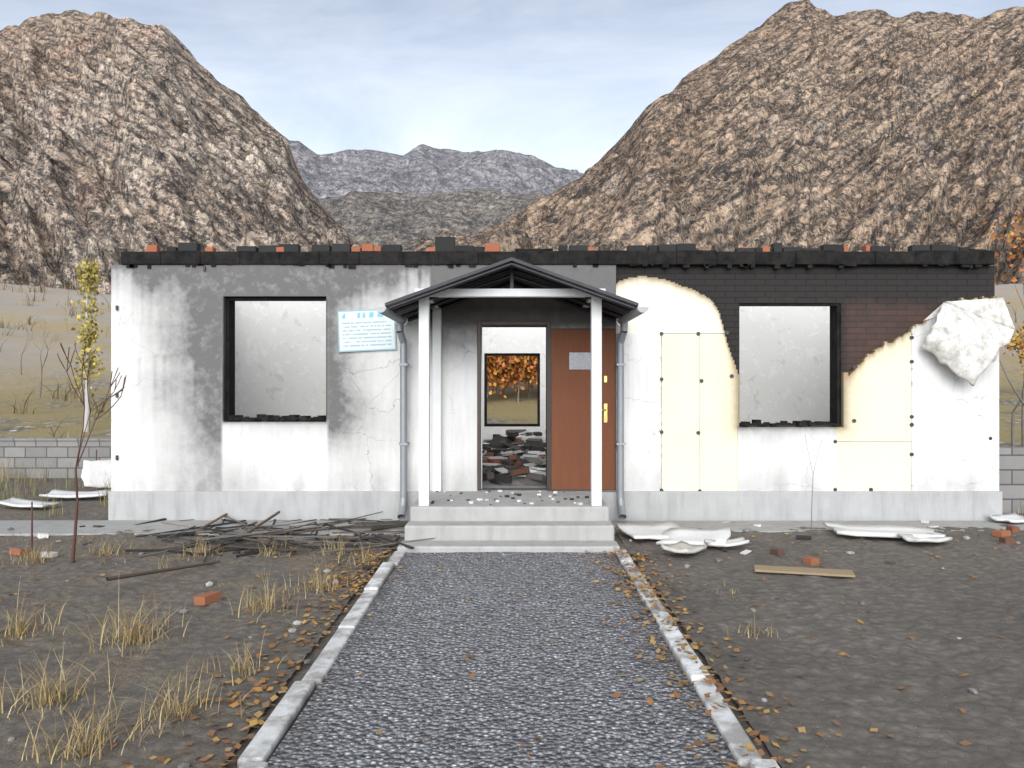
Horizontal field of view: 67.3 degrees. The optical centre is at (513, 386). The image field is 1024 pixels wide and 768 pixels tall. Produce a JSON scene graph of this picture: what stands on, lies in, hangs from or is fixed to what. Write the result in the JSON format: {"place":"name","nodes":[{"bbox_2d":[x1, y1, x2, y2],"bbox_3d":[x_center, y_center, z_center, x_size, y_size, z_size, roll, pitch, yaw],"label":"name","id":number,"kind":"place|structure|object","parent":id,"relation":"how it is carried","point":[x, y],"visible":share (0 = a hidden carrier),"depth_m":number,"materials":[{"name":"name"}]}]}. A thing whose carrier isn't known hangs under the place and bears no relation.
{"place":"outdoors","nodes":[
{"label":"outdoors","id":0,"kind":"place"},
{"bbox_2d":[0,10,361,294],"bbox_3d":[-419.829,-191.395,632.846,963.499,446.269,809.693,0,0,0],"label":"mountain","id":1,"kind":"structure","parent":0,"point":[119,136],"depth_m":514.81,"materials":[{"name":"brown stone"}]},
{"bbox_2d":[317,189,546,250],"bbox_3d":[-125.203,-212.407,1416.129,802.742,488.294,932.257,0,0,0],"label":"mountain","id":2,"kind":"structure","parent":0,"point":[407,222],"depth_m":1368.49,"materials":[{"name":"stone"}]},
{"bbox_2d":[284,136,583,198],"bbox_3d":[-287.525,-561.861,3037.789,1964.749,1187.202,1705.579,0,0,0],"label":"mountain range","id":3,"kind":"structure","parent":0,"point":[424,169],"depth_m":2862.46,"materials":[{"name":"grey stone"}]},
{"bbox_2d":[268,552,742,767],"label":"gravel path","id":4,"kind":"structure","parent":0,"point":[410,689],"depth_m":4.45,"materials":[{"name":"grey gravel"}]},
{"bbox_2d":[0,526,1023,767],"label":"yard dirt","id":5,"kind":"structure","parent":0,"point":[923,719],"depth_m":5.22,"materials":[{"name":"brown soil"}]},
{"bbox_2d":[57,342,126,562],"bbox_3d":[-4.099,0.654,7.524,0.575,2.176,0.887,0,0,-24],"label":"bare sapling","id":6,"kind":"object","parent":5,"relation":"on","point":[76,519],"visible":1,"depth_m":7.43,"materials":[{"name":"brown plant"}]},
{"bbox_2d":[106,511,434,580],"bbox_3d":[-2.501,1.628,8.914,3.558,0.260,4.180,0,0,-23],"label":"charred timber pile","id":7,"kind":"object","parent":5,"relation":"on","point":[230,541],"visible":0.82,"depth_m":8.48,"materials":[{"name":"black wood"}]},
{"bbox_2d":[397,491,619,553],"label":"porch steps","id":8,"kind":"structure","parent":5,"relation":"on","point":[459,523],"depth_m":8.30,"materials":[{"name":"grey concrete"}]},
{"bbox_2d":[415,289,605,505],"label":"porch posts","id":9,"kind":"object","parent":8,"relation":"on","point":[596,400],"visible":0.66,"depth_m":8.56,"materials":[{"name":"white paint"}]},
{"bbox_2d":[385,257,638,321],"bbox_3d":[-0.020,-1.102,9.048,2.720,0.566,1.600,0,0,0],"label":"porch canopy","id":10,"kind":"object","parent":9,"relation":"on","point":[511,272],"visible":0.9,"depth_m":8.60,"materials":[{"name":"grey metal"}]},
{"bbox_2d":[0,528,1022,767],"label":"fallen leaves","id":11,"kind":"object","parent":5,"relation":"on","point":[710,679],"visible":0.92,"depth_m":4.76,"materials":[{"name":"orange plant"}]},
{"bbox_2d":[7,527,1019,767],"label":"yard stones","id":12,"kind":"object","parent":5,"relation":"on","point":[308,661],"visible":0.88,"depth_m":6.12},
{"bbox_2d":[9,490,1019,604],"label":"debris fragments","id":13,"kind":"object","parent":5,"relation":"on","point":[207,598],"visible":0.88,"depth_m":7.53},
{"bbox_2d":[805,436,821,529],"bbox_3d":[3.553,1.152,9.147,0.034,1.176,0.216,0,0,-39],"label":"bare sapling","id":14,"kind":"object","parent":5,"relation":"on","point":[812,487],"visible":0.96,"depth_m":9.15,"materials":[{"name":"grey plant"}]},
{"bbox_2d":[0,283,1023,767],"bbox_3d":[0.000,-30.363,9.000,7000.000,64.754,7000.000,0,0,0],"label":"ground","id":15,"kind":"structure","parent":0,"point":[52,413],"depth_m":33.83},
{"bbox_2d":[20,324,42,374],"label":"bare slope tree","id":16,"kind":"object","parent":15,"relation":"on","point":[23,352],"visible":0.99,"depth_m":46.13,"materials":[{"name":"grey plant"}]},
{"bbox_2d":[32,328,58,396],"bbox_3d":[-20.614,-1.036,33.997,1.061,3.245,1.365,0,0,24],"label":"bare slope tree","id":17,"kind":"object","parent":15,"relation":"on","point":[40,389],"visible":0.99,"depth_m":34.02,"materials":[{"name":"grey plant"}]},
{"bbox_2d":[31,450,96,549],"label":"sapling stakes","id":18,"kind":"object","parent":15,"relation":"on","point":[32,517],"visible":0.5,"depth_m":7.93,"materials":[{"name":"brown wood"}]},
{"bbox_2d":[64,256,104,431],"bbox_3d":[-12.716,-1.215,23.044,1.046,5.417,0.969,0,0,26],"label":"yellow poplar","id":19,"kind":"object","parent":15,"relation":"on","point":[89,277],"visible":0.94,"depth_m":22.94,"materials":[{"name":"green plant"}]},
{"bbox_2d":[487,356,501,378],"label":"orchard tree","id":20,"kind":"object","parent":15,"relation":"on","point":[489,358],"visible":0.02,"depth_m":30.78,"materials":[{"name":"orange plant"}]},
{"bbox_2d":[237,550,779,767],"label":"path kerbs","id":21,"kind":"structure","parent":15,"relation":"on","point":[264,743],"depth_m":4.33,"materials":[{"name":"concrete"}]},
{"bbox_2d":[487,356,534,397],"bbox_3d":[-0.564,-0.968,31.580,3.652,3.448,2.950,0,0,15],"label":"orchard tree","id":22,"kind":"object","parent":15,"relation":"on","point":[505,364],"visible":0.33,"depth_m":31.18,"materials":[{"name":"orange plant"}]},
{"bbox_2d":[0,449,1022,767],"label":"dry grass tufts","id":23,"kind":"object","parent":15,"relation":"on","point":[134,637],"visible":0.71,"depth_m":5.03,"materials":[{"name":"beige plant"}]},
{"bbox_2d":[0,460,1023,553],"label":"fallen insulation sheets","id":24,"kind":"object","parent":15,"relation":"on","point":[671,536],"visible":0.93,"depth_m":8.75,"materials":[{"name":"white plastic"}]},
{"bbox_2d":[0,438,1023,513],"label":"boundary block walls","id":25,"kind":"structure","parent":15,"relation":"on","point":[62,452],"depth_m":14.50,"materials":[{"name":"grey concrete"}]},
{"bbox_2d":[375,307,648,519],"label":"porch gutters downpipes","id":26,"kind":"object","parent":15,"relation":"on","point":[622,322],"visible":1,"depth_m":9.68,"materials":[{"name":"grey metal"}]},
{"bbox_2d":[0,274,1023,437],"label":"hillside scrub bushes","id":27,"kind":"object","parent":15,"relation":"on","point":[70,313],"visible":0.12,"depth_m":37.13,"materials":[{"name":"brown plant"}]},
{"bbox_2d":[497,371,528,396],"bbox_3d":[-0.115,-1.262,32.823,3.410,3.516,2.989,0,0,16],"label":"orchard tree","id":28,"kind":"object","parent":15,"relation":"on","point":[520,390],"depth_m":32.96,"materials":[{"name":"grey plant"}]},
{"bbox_2d":[506,356,536,383],"bbox_3d":[1.150,-1.166,31.083,4.183,3.799,2.622,0,0,0],"label":"orchard tree","id":29,"kind":"object","parent":15,"relation":"on","point":[513,359],"visible":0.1,"depth_m":30.48,"materials":[{"name":"orange plant"}]},
{"bbox_2d":[508,356,536,401],"bbox_3d":[0.852,-1.078,31.549,2.866,3.531,3.847,0,0,-21],"label":"orchard tree","id":30,"kind":"object","parent":15,"relation":"on","point":[527,378],"visible":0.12,"depth_m":31.19,"materials":[{"name":"orange plant"}]},
{"bbox_2d":[518,377,531,396],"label":"orchard tree","id":31,"kind":"object","parent":15,"relation":"on","point":[528,388],"visible":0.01,"depth_m":32.71,"materials":[{"name":"grey plant"}]},
{"bbox_2d":[226,297,840,442],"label":"building walls","id":32,"kind":"structure","parent":15,"relation":"on","point":[786,361],"depth_m":13.00,"materials":[{"name":"white paint"}]},
{"bbox_2d":[111,265,615,490],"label":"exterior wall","id":33,"kind":"structure","parent":32,"relation":"attached to","point":[172,429],"depth_m":9.85,"materials":[{"name":"white paint"}]},
{"bbox_2d":[115,266,205,459],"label":"wall anchors","id":34,"kind":"object","parent":33,"relation":"attached to","point":[117,395],"depth_m":9.82,"materials":[{"name":"metal"}]},
{"bbox_2d":[337,309,396,351],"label":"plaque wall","id":35,"kind":"structure","parent":33,"relation":"attached to","point":[368,330],"depth_m":9.83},
{"bbox_2d":[477,321,550,490],"bbox_3d":[0.005,0.249,9.887,0.940,2.165,0.125,0,0,0],"label":"door frame","id":36,"kind":"object","parent":33,"relation":"attached to","point":[547,324],"visible":0.97,"depth_m":9.82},
{"bbox_2d":[549,328,615,489],"bbox_3d":[0.876,0.292,9.800,0.849,2.058,0.060,0,0,0],"label":"door leaf","id":37,"kind":"object","parent":36,"relation":"attached to","point":[569,429],"visible":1,"depth_m":9.78,"materials":[{"name":"brown wood"}]},
{"bbox_2d":[569,353,590,368],"bbox_3d":[0.881,-0.323,9.771,0.348,0.215,0.009,0,0,0],"label":"door sign","id":38,"kind":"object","parent":37,"relation":"attached to","point":[579,360],"depth_m":9.77,"materials":[{"name":"silver metal"}]},
{"bbox_2d":[602,376,606,421],"bbox_3d":[1.123,0.163,9.745,0.132,0.590,0.059,0,0,0],"label":"door handle","id":39,"kind":"object","parent":37,"relation":"attached to","point":[605,406],"visible":0.87,"depth_m":9.76,"materials":[{"name":"gold metal"}]},
{"bbox_2d":[660,331,991,490],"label":"insulation anchors","id":40,"kind":"object","parent":33,"relation":"attached to","point":[834,441],"visible":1,"depth_m":9.86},
{"bbox_2d":[921,298,1014,386],"bbox_3d":[5.779,-0.567,9.691,1.254,1.138,0.318,0,0,0],"label":"torn insulation sheet","id":41,"kind":"object","parent":33,"relation":"attached to","point":[966,340],"visible":1,"depth_m":9.62,"materials":[{"name":"white plastic"}]},
{"bbox_2d":[226,298,839,426],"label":"charred window frames","id":42,"kind":"structure","parent":32,"relation":"on","point":[259,417],"depth_m":9.95,"materials":[{"name":"black wood"}]},
{"bbox_2d":[121,250,994,265],"bbox_3d":[0.532,-1.638,13.084,11.325,0.204,6.531,0,0,0],"label":"charred roof edge","id":43,"kind":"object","parent":32,"relation":"on","point":[795,258],"visible":0.67,"depth_m":9.82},
{"bbox_2d":[126,249,985,268],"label":"charred timber stubs","id":44,"kind":"object","parent":43,"relation":"on","point":[684,266],"visible":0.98,"depth_m":9.83,"materials":[{"name":"black wood"}]},
{"bbox_2d":[146,237,968,251],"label":"leftover roof bricks","id":45,"kind":"object","parent":43,"relation":"on","point":[444,243],"visible":0.79,"depth_m":9.88,"materials":[{"name":"brick"}]},
{"bbox_2d":[616,266,994,426],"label":"brick wall","id":46,"kind":"structure","parent":32,"relation":"attached to","point":[881,304],"depth_m":9.93,"materials":[{"name":"brown brick"}]},
{"bbox_2d":[616,276,997,490],"bbox_3d":[3.750,-0.038,9.896,4.920,2.758,0.064,0,0,0],"label":"insulation foam","id":47,"kind":"object","parent":32,"relation":"attached to","point":[876,393],"visible":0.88,"depth_m":9.86,"materials":[{"name":"beige plastic"}]},
{"bbox_2d":[616,299,998,490],"bbox_3d":[3.763,0.102,9.856,4.904,2.478,0.012,0,0,0],"label":"wall plaster","id":48,"kind":"object","parent":32,"relation":"attached to","point":[955,421],"visible":0.81,"depth_m":9.85,"materials":[{"name":"white paint"}]},
{"bbox_2d":[979,204,1023,446],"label":"tree","id":49,"kind":"object","parent":15,"relation":"on","point":[1010,234],"visible":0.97,"depth_m":13.45,"materials":[{"name":"orange plant"}]},
{"bbox_2d":[995,252,1023,404],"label":"tree","id":50,"kind":"object","parent":15,"relation":"on","point":[1014,279],"visible":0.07,"depth_m":12.27,"materials":[{"name":"grey plant"}]},
{"bbox_2d":[1003,325,1023,372],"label":"orchard tree","id":51,"kind":"object","parent":15,"relation":"on","point":[1017,345],"visible":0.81,"depth_m":36.39,"materials":[{"name":"yellow plant"}]},
{"bbox_2d":[1011,326,1023,446],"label":"tree","id":52,"kind":"object","parent":15,"relation":"on","point":[1012,430],"visible":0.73,"depth_m":15.99,"materials":[{"name":"grey plant"}]},
{"bbox_2d":[0,520,1023,536],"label":"apron pavement","id":53,"kind":"structure","parent":0,"point":[56,527],"depth_m":9.46,"materials":[{"name":"concrete"}]},
{"bbox_2d":[0,0,1023,172],"label":"sky","id":54,"kind":"structure","parent":0,"point":[559,83],"materials":[{"name":"blue"}]},
{"bbox_2d":[481,470,546,490],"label":"interior floor","id":55,"kind":"structure","parent":0,"point":[486,483],"depth_m":10.22,"materials":[{"name":"grey concrete"}]},
{"bbox_2d":[482,429,545,485],"bbox_3d":[0.190,1.076,13.162,3.678,0.588,5.850,0,0,0],"label":"rubble pile","id":56,"kind":"object","parent":55,"relation":"on","point":[511,458],"visible":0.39,"depth_m":11.79,"materials":[{"name":"grey stone"}]},
{"bbox_2d":[108,491,1001,520],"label":"building plinth","id":57,"kind":"structure","parent":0,"point":[707,505],"depth_m":9.81,"materials":[{"name":"grey concrete"}]},
{"bbox_2d":[412,0,1023,284],"bbox_3d":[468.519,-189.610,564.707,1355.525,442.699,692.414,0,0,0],"label":"mountain","id":58,"kind":"structure","parent":0,"point":[804,123],"depth_m":490.97,"materials":[{"name":"brown stone"}]}
]}

